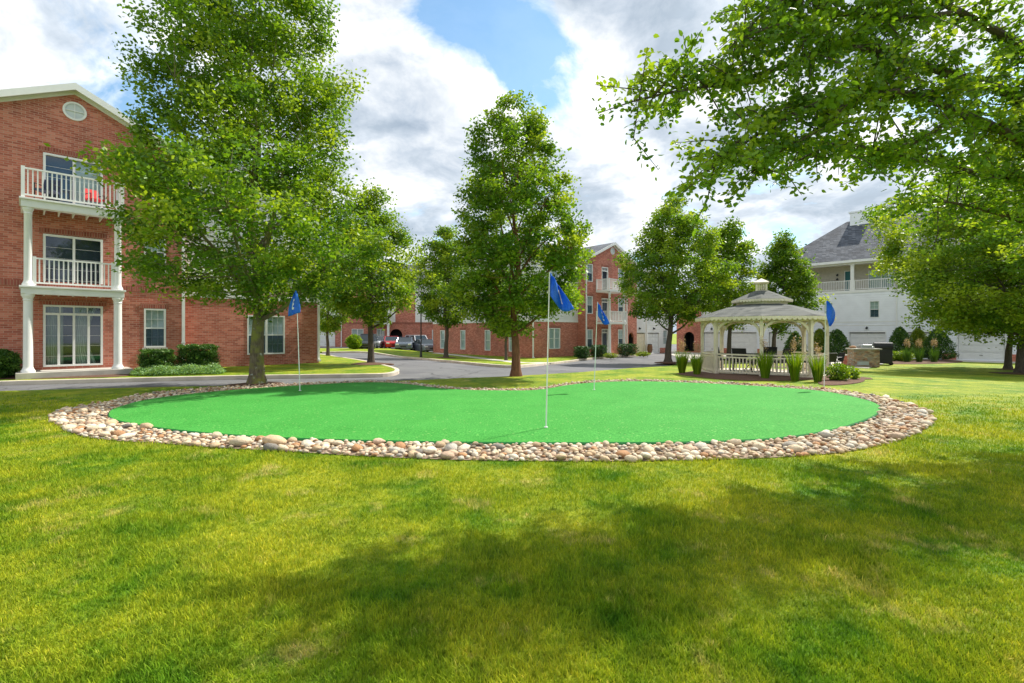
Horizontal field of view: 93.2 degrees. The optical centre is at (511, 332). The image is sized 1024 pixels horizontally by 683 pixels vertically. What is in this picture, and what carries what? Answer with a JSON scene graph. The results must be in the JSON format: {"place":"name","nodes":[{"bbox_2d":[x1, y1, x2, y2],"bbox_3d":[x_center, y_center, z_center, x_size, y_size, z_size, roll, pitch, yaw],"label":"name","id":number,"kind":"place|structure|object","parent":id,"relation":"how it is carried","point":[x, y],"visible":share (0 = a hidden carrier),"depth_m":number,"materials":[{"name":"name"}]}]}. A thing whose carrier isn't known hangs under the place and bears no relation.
{"place":"outdoors","nodes":[
{"label":"outdoors","id":0,"kind":"place"},
{"bbox_2d":[0,354,394,380],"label":"lawn","id":1,"kind":"structure","parent":0,"point":[331,365],"depth_m":19.89,"materials":[{"name":"plant"}]},
{"bbox_2d":[0,374,129,379],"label":"mulch bed","id":2,"kind":"object","parent":1,"relation":"on","point":[91,376],"visible":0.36,"depth_m":16.39,"materials":[{"name":"soil"}]},
{"bbox_2d":[0,348,22,377],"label":"shrub","id":3,"kind":"object","parent":2,"relation":"on","point":[11,361],"visible":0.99,"depth_m":15.86,"materials":[{"name":"green plant"}]},
{"bbox_2d":[135,348,178,368],"bbox_3d":[-13.128,1.057,17.869,1.365,1.004,1.073,0,0,0],"label":"shrub","id":4,"kind":"object","parent":1,"relation":"on","point":[148,357],"visible":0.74,"depth_m":17.64,"materials":[{"name":"green plant"}]},
{"bbox_2d":[0,83,320,379],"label":"apartment building","id":5,"kind":"structure","parent":1,"relation":"on","point":[70,305],"depth_m":17.57,"materials":[{"name":"red brick"}]},
{"bbox_2d":[34,179,60,201],"bbox_3d":[-15.948,-4.885,16.640,0.500,0.921,0.638,0,0,-17],"label":"patio chair","id":6,"kind":"object","parent":5,"relation":"on","point":[49,187],"visible":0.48,"depth_m":16.79,"materials":[{"name":"white metal"}]},
{"bbox_2d":[43,305,102,366],"bbox_3d":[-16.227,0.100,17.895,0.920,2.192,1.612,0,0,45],"label":"patio door","id":7,"kind":"structure","parent":5,"relation":"in","point":[72,335],"depth_m":17.84,"materials":[{"name":"white glass"}]},
{"bbox_2d":[43,233,102,283],"bbox_3d":[-16.031,-2.510,17.702,0.370,1.972,1.612,0,0,45],"label":"patio door","id":8,"kind":"structure","parent":5,"relation":"in","point":[62,247],"depth_m":17.76,"materials":[{"name":"white glass"}]},
{"bbox_2d":[43,152,102,207],"bbox_3d":[-16.031,-5.390,17.702,0.370,1.932,1.612,0,0,45],"label":"patio door","id":9,"kind":"structure","parent":5,"relation":"in","point":[51,162],"depth_m":17.72,"materials":[{"name":"white glass"}]},
{"bbox_2d":[62,102,86,120],"bbox_3d":[-15.884,-8.050,17.580,0.050,0.660,0.660,0,0,45],"label":"oval window","id":10,"kind":"structure","parent":5,"relation":"in","point":[74,112],"depth_m":17.57,"materials":[{"name":"glass"}]},
{"bbox_2d":[83,188,104,207],"bbox_3d":[-15.067,-4.816,17.456,0.542,0.783,0.425,0,0,27],"label":"patio chair","id":11,"kind":"object","parent":5,"relation":"on","point":[90,195],"visible":0.66,"depth_m":17.45,"materials":[{"name":"red fabric"}]},
{"bbox_2d":[142,308,167,349],"bbox_3d":[-14.247,-0.153,19.313,0.170,1.626,0.820,0,0,45],"label":"window","id":12,"kind":"structure","parent":5,"relation":"in","point":[154,319],"depth_m":19.34,"materials":[{"name":"white glass"}]},
{"bbox_2d":[144,235,167,272],"bbox_3d":[-14.247,-3.183,19.313,0.170,1.626,0.820,0,0,45],"label":"window","id":13,"kind":"structure","parent":5,"relation":"in","point":[152,249],"depth_m":19.44,"materials":[{"name":"white glass"}]},
{"bbox_2d":[247,315,284,354],"bbox_3d":[-11.513,0.090,22.670,0.148,1.812,1.652,0,0,45],"label":"window","id":14,"kind":"structure","parent":5,"relation":"in","point":[274,332],"depth_m":22.90,"materials":[{"name":"white glass"}]},
{"bbox_2d":[129,362,225,375],"bbox_3d":[-12.387,1.295,18.107,3.102,0.457,2.571,0,0,-23],"label":"ground cover","id":15,"kind":"object","parent":1,"relation":"on","point":[216,368],"visible":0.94,"depth_m":17.36,"materials":[{"name":"green plant"}]},
{"bbox_2d":[174,343,219,366],"bbox_3d":[-12.131,0.976,18.706,1.696,1.166,1.227,0,0,0],"label":"shrub","id":16,"kind":"object","parent":1,"relation":"on","point":[205,354],"visible":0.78,"depth_m":18.41,"materials":[{"name":"green plant"}]},
{"bbox_2d":[320,260,352,355],"bbox_3d":[-14.427,-2.398,37.706,5.178,8.620,4.552,0,0,0],"label":"tree","id":17,"kind":"object","parent":1,"relation":"on","point":[329,323],"visible":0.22,"depth_m":37.34,"materials":[{"name":"green plant"}]},
{"bbox_2d":[351,362,393,364],"bbox_3d":[-6.756,1.485,23.473,2.099,0.132,2.013,0,0,0],"label":"mulch bed","id":18,"kind":"object","parent":1,"relation":"on","point":[366,363],"visible":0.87,"depth_m":23.00,"materials":[{"name":"soil"}]},
{"bbox_2d":[323,177,428,362],"bbox_3d":[-6.926,-2.917,23.621,5.988,9.143,5.539,0,0,-42],"label":"tree","id":19,"kind":"object","parent":1,"relation":"on","point":[368,311],"visible":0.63,"depth_m":23.06,"materials":[{"name":"green plant"}]},
{"bbox_2d":[320,348,641,364],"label":"lawn","id":20,"kind":"structure","parent":0,"point":[411,353],"depth_m":42.32,"materials":[{"name":"plant"}]},
{"bbox_2d":[344,334,362,348],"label":"shrub","id":21,"kind":"object","parent":20,"relation":"on","point":[354,341],"visible":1,"depth_m":49.62,"materials":[{"name":"green plant"}]},
{"bbox_2d":[420,295,421,356],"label":"street lamp","id":22,"kind":"object","parent":20,"relation":"on","point":[420,333],"visible":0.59,"depth_m":40.55,"materials":[{"name":"black metal"}]},
{"bbox_2d":[485,270,528,359],"bbox_3d":[-0.249,-1.310,34.485,3.432,6.860,3.937,0,0,0],"label":"tree","id":23,"kind":"object","parent":20,"relation":"on","point":[504,335],"visible":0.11,"depth_m":34.43,"materials":[{"name":"green plant"}]},
{"bbox_2d":[433,242,668,357],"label":"apartment building","id":24,"kind":"structure","parent":20,"relation":"on","point":[567,333],"depth_m":44.58,"materials":[{"name":"red brick"}]},
{"bbox_2d":[460,330,464,349],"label":"window","id":25,"kind":"structure","parent":24,"relation":"in","point":[462,332],"depth_m":47.65,"materials":[{"name":"white glass"}]},
{"bbox_2d":[485,330,489,350],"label":"window","id":26,"kind":"structure","parent":24,"relation":"in","point":[487,332],"depth_m":44.69,"materials":[{"name":"white glass"}]},
{"bbox_2d":[549,328,559,348],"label":"window","id":27,"kind":"structure","parent":24,"relation":"in","point":[554,333],"depth_m":41.89,"materials":[{"name":"white glass"}]},
{"bbox_2d":[587,329,592,346],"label":"window","id":28,"kind":"structure","parent":24,"relation":"in","point":[589,331],"depth_m":43.79,"materials":[{"name":"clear glass"}]},
{"bbox_2d":[587,296,592,313],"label":"window","id":29,"kind":"structure","parent":24,"relation":"in","point":[589,298],"depth_m":43.79,"materials":[{"name":"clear glass"}]},
{"bbox_2d":[587,264,592,281],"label":"window","id":30,"kind":"structure","parent":24,"relation":"in","point":[590,271],"depth_m":43.79,"materials":[{"name":"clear glass"}]},
{"bbox_2d":[602,329,607,352],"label":"patio door","id":31,"kind":"structure","parent":24,"relation":"in","point":[604,331],"depth_m":45.53,"materials":[{"name":"white glass"}]},
{"bbox_2d":[602,298,607,318],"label":"patio door","id":32,"kind":"structure","parent":24,"relation":"in","point":[604,300],"depth_m":45.53,"materials":[{"name":"white glass"}]},
{"bbox_2d":[602,267,607,288],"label":"patio door","id":33,"kind":"structure","parent":24,"relation":"in","point":[604,269],"depth_m":45.53,"materials":[{"name":"white glass"}]},
{"bbox_2d":[637,332,645,352],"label":"garage door","id":34,"kind":"structure","parent":24,"relation":"in","point":[640,335],"depth_m":50.58,"materials":[{"name":"white metal"}]},
{"bbox_2d":[647,332,659,351],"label":"garage door","id":35,"kind":"structure","parent":24,"relation":"in","point":[652,337],"depth_m":52.17,"materials":[{"name":"white metal"}]},
{"bbox_2d":[573,345,590,358],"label":"shrub","id":36,"kind":"object","parent":20,"relation":"on","point":[581,353],"visible":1,"depth_m":38.78,"materials":[{"name":"green plant"}]},
{"bbox_2d":[590,344,607,356],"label":"shrub","id":37,"kind":"object","parent":20,"relation":"on","point":[601,352],"visible":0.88,"depth_m":40.99,"materials":[{"name":"green plant"}]},
{"bbox_2d":[617,343,638,356],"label":"shrub","id":38,"kind":"object","parent":20,"relation":"on","point":[629,350],"visible":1,"depth_m":43.49,"materials":[{"name":"green plant"}]},
{"bbox_2d":[48,378,933,461],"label":"stones","id":39,"kind":"object","parent":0,"point":[890,414],"visible":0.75,"depth_m":7.08,"materials":[{"name":"stone"}]},
{"bbox_2d":[228,436,252,446],"bbox_3d":[-3.584,1.440,6.419,0.268,0.141,0.241,0,0,16],"label":"stone","id":40,"kind":"object","parent":39,"relation":"on","point":[238,441],"visible":0.92,"depth_m":6.34,"materials":[{"name":"stone"}]},
{"bbox_2d":[263,443,277,451],"bbox_3d":[-3.060,1.454,6.153,0.199,0.113,0.127,13,9,-4],"label":"stone","id":41,"kind":"object","parent":39,"relation":"on","point":[269,446],"visible":0.8,"depth_m":6.11,"materials":[{"name":"stone"}]},
{"bbox_2d":[262,435,286,444],"bbox_3d":[-3.171,1.434,6.465,0.303,0.146,0.232,0,0,-23],"label":"stone","id":42,"kind":"object","parent":39,"relation":"on","point":[276,439],"visible":0.83,"depth_m":6.39,"materials":[{"name":"stone"}]},
{"bbox_2d":[440,451,454,458],"bbox_3d":[-0.770,1.459,5.776,0.172,0.085,0.154,5,2,2],"label":"stone","id":43,"kind":"object","parent":39,"relation":"on","point":[447,455],"visible":1,"depth_m":5.73,"materials":[{"name":"stone"}]},
{"bbox_2d":[108,381,879,444],"bbox_3d":[-0.075,1.475,10.541,15.865,0.090,8.209,0,0,0],"label":"putting green","id":44,"kind":"object","parent":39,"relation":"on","point":[635,412],"visible":0.95,"depth_m":8.71,"materials":[{"name":"carpet"}]},
{"bbox_2d":[288,291,300,390],"bbox_3d":[-5.374,0.215,11.951,0.316,2.509,0.108,0,0,0],"label":"golf flag","id":45,"kind":"object","parent":44,"relation":"on","point":[294,307],"visible":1,"depth_m":11.96,"materials":[{"name":"blue fabric"}]},
{"bbox_2d":[544,272,573,427],"bbox_3d":[0.713,0.274,7.338,0.455,2.398,0.113,0,0,0],"label":"golf flag","id":46,"kind":"object","parent":44,"relation":"on","point":[559,297],"visible":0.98,"depth_m":7.33,"materials":[{"name":"blue fabric"}]},
{"bbox_2d":[593,302,609,389],"bbox_3d":[2.246,0.344,12.186,0.423,2.250,0.113,0,0,0],"label":"golf flag","id":47,"kind":"object","parent":44,"relation":"on","point":[603,318],"visible":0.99,"depth_m":12.18,"materials":[{"name":"blue fabric"}]},
{"bbox_2d":[786,444,802,452],"bbox_3d":[3.550,1.453,6.069,0.165,0.116,0.159,0,0,2],"label":"stone","id":48,"kind":"object","parent":39,"relation":"on","point":[796,448],"visible":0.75,"depth_m":6.02,"materials":[{"name":"stone"}]},
{"bbox_2d":[824,301,834,386],"bbox_3d":[8.346,0.314,12.720,0.355,2.336,0.083,0,0,0],"label":"golf flag","id":49,"kind":"object","parent":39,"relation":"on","point":[829,312],"visible":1,"depth_m":12.71,"materials":[{"name":"blue fabric"}]},
{"bbox_2d":[436,353,551,362],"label":"path","id":50,"kind":"structure","parent":0,"point":[490,359],"depth_m":38.58,"materials":[{"name":"concrete"}]},
{"bbox_2d":[0,342,989,390],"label":"road","id":51,"kind":"structure","parent":0,"point":[413,369],"depth_m":21.05,"materials":[{"name":"asphalt"}]},
{"bbox_2d":[0,354,398,385],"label":"kerb","id":52,"kind":"structure","parent":51,"relation":"on","point":[156,379],"depth_m":16.56,"materials":[{"name":"concrete"}]},
{"bbox_2d":[357,334,377,348],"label":"parked car","id":53,"kind":"object","parent":51,"relation":"on","point":[364,337],"visible":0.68,"depth_m":52.13,"materials":[{"name":"grey paint"}]},
{"bbox_2d":[320,264,432,346],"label":"apartment building","id":54,"kind":"structure","parent":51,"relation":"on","point":[404,324],"depth_m":64.00,"materials":[{"name":"red brick"}]},
{"bbox_2d":[320,331,334,346],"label":"garage door","id":55,"kind":"structure","parent":54,"relation":"in","point":[322,344],"depth_m":63.13,"materials":[{"name":"white metal"}]},
{"bbox_2d":[383,336,397,347],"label":"parked car","id":56,"kind":"object","parent":51,"relation":"on","point":[389,341],"visible":0.57,"depth_m":53.37,"materials":[{"name":"red paint"}]},
{"bbox_2d":[395,337,413,349],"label":"parked car","id":57,"kind":"object","parent":51,"relation":"on","point":[404,343],"visible":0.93,"depth_m":52.09,"materials":[{"name":"silver metal"}]},
{"bbox_2d":[413,339,432,351],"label":"parked car","id":58,"kind":"object","parent":51,"relation":"on","point":[427,345],"visible":0.6,"depth_m":52.70,"materials":[{"name":"grey paint"}]},
{"bbox_2d":[322,351,635,367],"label":"kerb","id":59,"kind":"structure","parent":51,"relation":"on","point":[497,365],"depth_m":34.07,"materials":[{"name":"concrete"}]},
{"bbox_2d":[654,362,676,363],"bbox_3d":[10.860,2.046,33.945,1.761,0.119,1.846,0,0,0],"label":"mulch bed","id":60,"kind":"object","parent":51,"relation":"on","point":[666,362],"visible":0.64,"depth_m":33.30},
{"bbox_2d":[607,191,742,364],"bbox_3d":[11.230,-3.881,33.851,9.192,12.203,7.866,0,0,37],"label":"tree","id":61,"kind":"object","parent":60,"relation":"on","point":[670,299],"visible":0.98,"depth_m":32.68,"materials":[{"name":"green plant"}]},
{"bbox_2d":[807,328,824,352],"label":"shrub","id":62,"kind":"object","parent":51,"relation":"on","point":[819,334],"visible":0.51,"depth_m":42.22,"materials":[{"name":"green plant"}]},
{"bbox_2d":[677,209,1020,361],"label":"garage building","id":63,"kind":"structure","parent":51,"relation":"on","point":[868,309],"depth_m":44.58,"materials":[{"name":"white"}]},
{"bbox_2d":[704,332,719,350],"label":"garage door","id":64,"kind":"structure","parent":63,"relation":"in","point":[709,336],"depth_m":53.35,"materials":[{"name":"white metal"}]},
{"bbox_2d":[731,332,756,352],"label":"garage door","id":65,"kind":"structure","parent":63,"relation":"in","point":[750,344],"depth_m":50.65,"materials":[{"name":"white metal"}]},
{"bbox_2d":[768,331,798,353],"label":"garage door","id":66,"kind":"structure","parent":63,"relation":"in","point":[780,344],"depth_m":48.38,"materials":[{"name":"white metal"}]},
{"bbox_2d":[844,271,849,290],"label":"door","id":67,"kind":"structure","parent":63,"relation":"in","point":[846,273],"depth_m":45.84,"materials":[{"name":"teal paint"}]},
{"bbox_2d":[848,331,885,347],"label":"garage door","id":68,"kind":"structure","parent":63,"relation":"in","point":[856,337],"depth_m":43.31,"materials":[{"name":"white metal"}]},
{"bbox_2d":[869,301,878,317],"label":"window","id":69,"kind":"structure","parent":63,"relation":"in","point":[873,305],"depth_m":42.86,"materials":[{"name":"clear glass"}]},
{"bbox_2d":[868,269,894,288],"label":"window","id":70,"kind":"structure","parent":63,"relation":"in","point":[877,281],"depth_m":44.15,"materials":[{"name":"glass"}]},
{"bbox_2d":[957,331,1006,359],"bbox_3d":[36.858,0.960,38.019,0.170,2.220,2.820,0,0,-44],"label":"garage door","id":71,"kind":"structure","parent":63,"relation":"in","point":[968,351],"depth_m":38.01,"materials":[{"name":"white metal"}]},
{"bbox_2d":[909,328,930,357],"bbox_3d":[32.577,0.833,38.858,2.005,2.586,1.996,0,0,24],"label":"shrub","id":72,"kind":"object","parent":51,"relation":"on","point":[917,334],"visible":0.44,"depth_m":38.58,"materials":[{"name":"green plant"}]},
{"bbox_2d":[0,357,1023,682],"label":"front lawn","id":73,"kind":"structure","parent":0,"point":[978,381],"depth_m":3.62,"materials":[{"name":"plant"}]},
{"bbox_2d":[226,382,283,386],"bbox_3d":[-7.401,1.482,14.129,1.633,0.107,1.364,0,0,0],"label":"mulch bed","id":74,"kind":"object","parent":73,"relation":"on","point":[274,383],"visible":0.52,"depth_m":13.87,"materials":[{"name":"soil"}]},
{"bbox_2d":[43,0,395,383],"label":"tree","id":75,"kind":"object","parent":74,"relation":"on","point":[162,180],"visible":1,"depth_m":12.66,"materials":[{"name":"green plant"}]},
{"bbox_2d":[437,89,595,376],"bbox_3d":[0.007,-3.345,16.863,5.161,9.990,5.933,0,0,-42],"label":"tree","id":76,"kind":"object","parent":73,"relation":"on","point":[489,190],"visible":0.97,"depth_m":16.01,"materials":[{"name":"green plant"}]},
{"bbox_2d":[695,278,835,376],"bbox_3d":[9.380,-0.244,18.200,4.361,3.620,4.361,0,0,5],"label":"gazebo","id":77,"kind":"object","parent":73,"relation":"on","point":[761,307],"visible":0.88,"depth_m":17.22,"materials":[{"name":"wood"}]},
{"bbox_2d":[732,348,752,373],"bbox_3d":[8.349,1.007,17.554,0.638,0.921,0.500,0,0,-42],"label":"patio chair","id":78,"kind":"object","parent":77,"relation":"on","point":[738,350],"visible":0.61,"depth_m":17.41,"materials":[{"name":"black metal"}]},
{"bbox_2d":[763,347,776,369],"bbox_3d":[10.044,1.007,18.953,0.500,0.921,0.638,0,0,40],"label":"patio chair","id":79,"kind":"object","parent":77,"relation":"on","point":[770,349],"visible":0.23,"depth_m":19.09,"materials":[{"name":"black metal"}]},
{"bbox_2d":[774,348,793,372],"bbox_3d":[9.630,1.007,17.338,0.500,0.921,0.637,0,0,-26],"label":"patio chair","id":80,"kind":"object","parent":77,"relation":"on","point":[786,350],"visible":0.41,"depth_m":17.10,"materials":[{"name":"black metal"}]},
{"bbox_2d":[677,371,871,380],"bbox_3d":[9.369,1.565,18.072,6.526,0.247,5.790,0,0,0],"label":"mulch bed","id":81,"kind":"object","parent":73,"relation":"on","point":[742,377],"visible":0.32,"depth_m":16.09,"materials":[{"name":"soil"}]},
{"bbox_2d":[688,341,703,373],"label":"ornamental grass","id":82,"kind":"object","parent":81,"relation":"on","point":[696,362],"depth_m":17.19,"materials":[{"name":"green plant"}]},
{"bbox_2d":[754,336,775,377],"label":"ornamental grass","id":83,"kind":"object","parent":81,"relation":"on","point":[764,365],"depth_m":15.60,"materials":[{"name":"green plant"}]},
{"bbox_2d":[591,0,1023,263],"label":"tree","id":84,"kind":"object","parent":73,"relation":"on","point":[831,107],"visible":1,"depth_m":5.44,"materials":[{"name":"green plant"}]},
{"bbox_2d":[818,378,864,385],"bbox_3d":[10.912,1.557,15.957,1.170,0.211,5.782,0,0,37],"label":"mulch bed","id":85,"kind":"object","parent":73,"relation":"on","point":[828,382],"visible":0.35,"depth_m":14.53,"materials":[{"name":"soil"}]},
{"bbox_2d":[806,338,828,381],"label":"ornamental grass","id":86,"kind":"object","parent":85,"relation":"on","point":[817,368],"depth_m":14.79,"materials":[{"name":"green plant"}]},
{"bbox_2d":[825,362,851,379],"bbox_3d":[10.168,1.241,15.097,0.753,0.658,0.752,0,0,33],"label":"plant","id":87,"kind":"object","parent":85,"relation":"on","point":[837,373],"visible":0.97,"depth_m":14.99,"materials":[{"name":"green plant"}]},
{"bbox_2d":[842,365,860,378],"bbox_3d":[10.922,1.317,15.746,0.751,0.543,0.750,0,0,-38],"label":"plant","id":88,"kind":"object","parent":85,"relation":"on","point":[855,373],"visible":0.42,"depth_m":15.56,"materials":[{"name":"green plant"}]},
{"bbox_2d":[888,326,915,356],"bbox_3d":[30.196,0.788,37.714,2.064,2.677,2.101,0,0,0],"label":"shrub","id":89,"kind":"object","parent":73,"relation":"on","point":[898,338],"visible":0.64,"depth_m":37.40,"materials":[{"name":"green plant"}]},
{"bbox_2d":[893,360,962,363],"bbox_3d":[29.226,2.065,34.502,9.408,0.090,3.142,0,0,-30],"label":"mulch bed","id":90,"kind":"object","parent":73,"relation":"on","point":[928,362],"visible":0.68,"depth_m":33.34,"materials":[{"name":"soil"}]},
{"bbox_2d":[901,339,913,361],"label":"ornamental grass","id":91,"kind":"object","parent":90,"relation":"on","point":[907,356],"depth_m":34.01,"materials":[{"name":"green plant"}]},
{"bbox_2d":[913,338,924,361],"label":"ornamental grass","id":92,"kind":"object","parent":90,"relation":"on","point":[920,359],"depth_m":33.99,"materials":[{"name":"green plant"}]},
{"bbox_2d":[927,338,940,361],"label":"ornamental grass","id":93,"kind":"object","parent":90,"relation":"on","point":[933,358],"depth_m":33.99,"materials":[{"name":"green plant"}]},
{"bbox_2d":[919,330,959,359],"bbox_3d":[32.422,0.886,36.847,2.414,2.484,2.437,0,0,44],"label":"shrub","id":94,"kind":"object","parent":90,"relation":"on","point":[950,348],"visible":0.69,"depth_m":36.44,"materials":[{"name":"green plant"}]},
{"bbox_2d":[854,139,1023,372],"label":"tree","id":95,"kind":"object","parent":73,"relation":"on","point":[989,315],"visible":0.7,"depth_m":23.81,"materials":[{"name":"green plant"}]},
{"bbox_2d":[0,0,1023,333],"label":"sky","id":96,"kind":"structure","parent":0,"point":[433,67],"materials":[{"name":"white"}]},
{"bbox_2d":[673,339,692,372],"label":"ornamental grass","id":97,"kind":"object","parent":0,"point":[682,360],"depth_m":18.22,"materials":[{"name":"green plant"}]},
{"bbox_2d":[783,335,804,380],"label":"ornamental grass","id":98,"kind":"object","parent":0,"point":[794,366],"depth_m":15.10,"materials":[{"name":"green plant"}]},
{"bbox_2d":[799,357,881,368],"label":"patio","id":99,"kind":"structure","parent":0,"point":[853,367],"depth_m":29.69,"materials":[{"name":"concrete"}]},
{"bbox_2d":[784,331,807,354],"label":"shrub","id":100,"kind":"object","parent":99,"relation":"on","point":[789,341],"visible":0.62,"depth_m":41.10,"materials":[{"name":"green plant"}]},
{"bbox_2d":[821,329,850,356],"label":"shrub","id":101,"kind":"object","parent":99,"relation":"on","point":[837,344],"visible":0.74,"depth_m":40.04,"materials":[{"name":"green plant"}]},
{"bbox_2d":[845,344,881,366],"bbox_3d":[21.625,1.390,29.786,1.530,1.360,1.160,0,0,14],"label":"grill counter","id":102,"kind":"object","parent":99,"relation":"on","point":[863,355],"visible":0.98,"depth_m":29.35,"materials":[{"name":"stone"}]},
{"bbox_2d":[873,342,893,364],"bbox_3d":[24.144,1.340,31.497,1.000,1.453,0.713,0,0,30],"label":"cart grill","id":103,"kind":"object","parent":99,"relation":"on","point":[886,353],"visible":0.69,"depth_m":31.16,"materials":[{"name":"black metal"}]},
{"bbox_2d":[671,352,1014,362],"bbox_3d":[23.944,2.185,40.372,32.877,0.030,16.083,0,0,43],"label":"court","id":104,"kind":"object","parent":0,"point":[674,353],"visible":0.14,"depth_m":38.19,"materials":[{"name":"concrete"}]},
{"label":"mulch bed","id":105,"kind":"structure","parent":0,"visible":0},
{"bbox_2d":[405,224,479,356],"bbox_3d":[-5.571,-3.348,40.076,6.510,11.068,7.397,0,0,35],"label":"tree","id":106,"kind":"object","parent":105,"relation":"on","point":[432,301],"visible":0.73,"depth_m":38.66,"materials":[{"name":"green plant"}]},
{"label":"mulch bed","id":107,"kind":"structure","parent":0,"visible":0},
{"bbox_2d":[700,215,766,358],"bbox_3d":[16.511,-3.404,37.312,5.461,11.249,6.159,0,0,0],"label":"tree","id":108,"kind":"object","parent":107,"relation":"on","point":[731,243],"visible":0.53,"depth_m":36.29,"materials":[{"name":"green plant"}]},
{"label":"mulch bed","id":109,"kind":"structure","parent":0,"visible":0},
{"bbox_2d":[749,227,835,346],"bbox_3d":[21.402,-3.022,38.057,5.498,10.485,5.141,0,0,-11],"label":"tree","id":110,"kind":"object","parent":109,"relation":"on","point":[782,253],"visible":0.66,"depth_m":37.25,"materials":[{"name":"green plant"}]},
{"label":"mulch bed","id":111,"kind":"structure","parent":0,"visible":0},
{"bbox_2d":[931,236,1023,368],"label":"tree","id":112,"kind":"object","parent":111,"relation":"on","point":[1008,364],"visible":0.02,"depth_m":27.42,"materials":[{"name":"green plant"}]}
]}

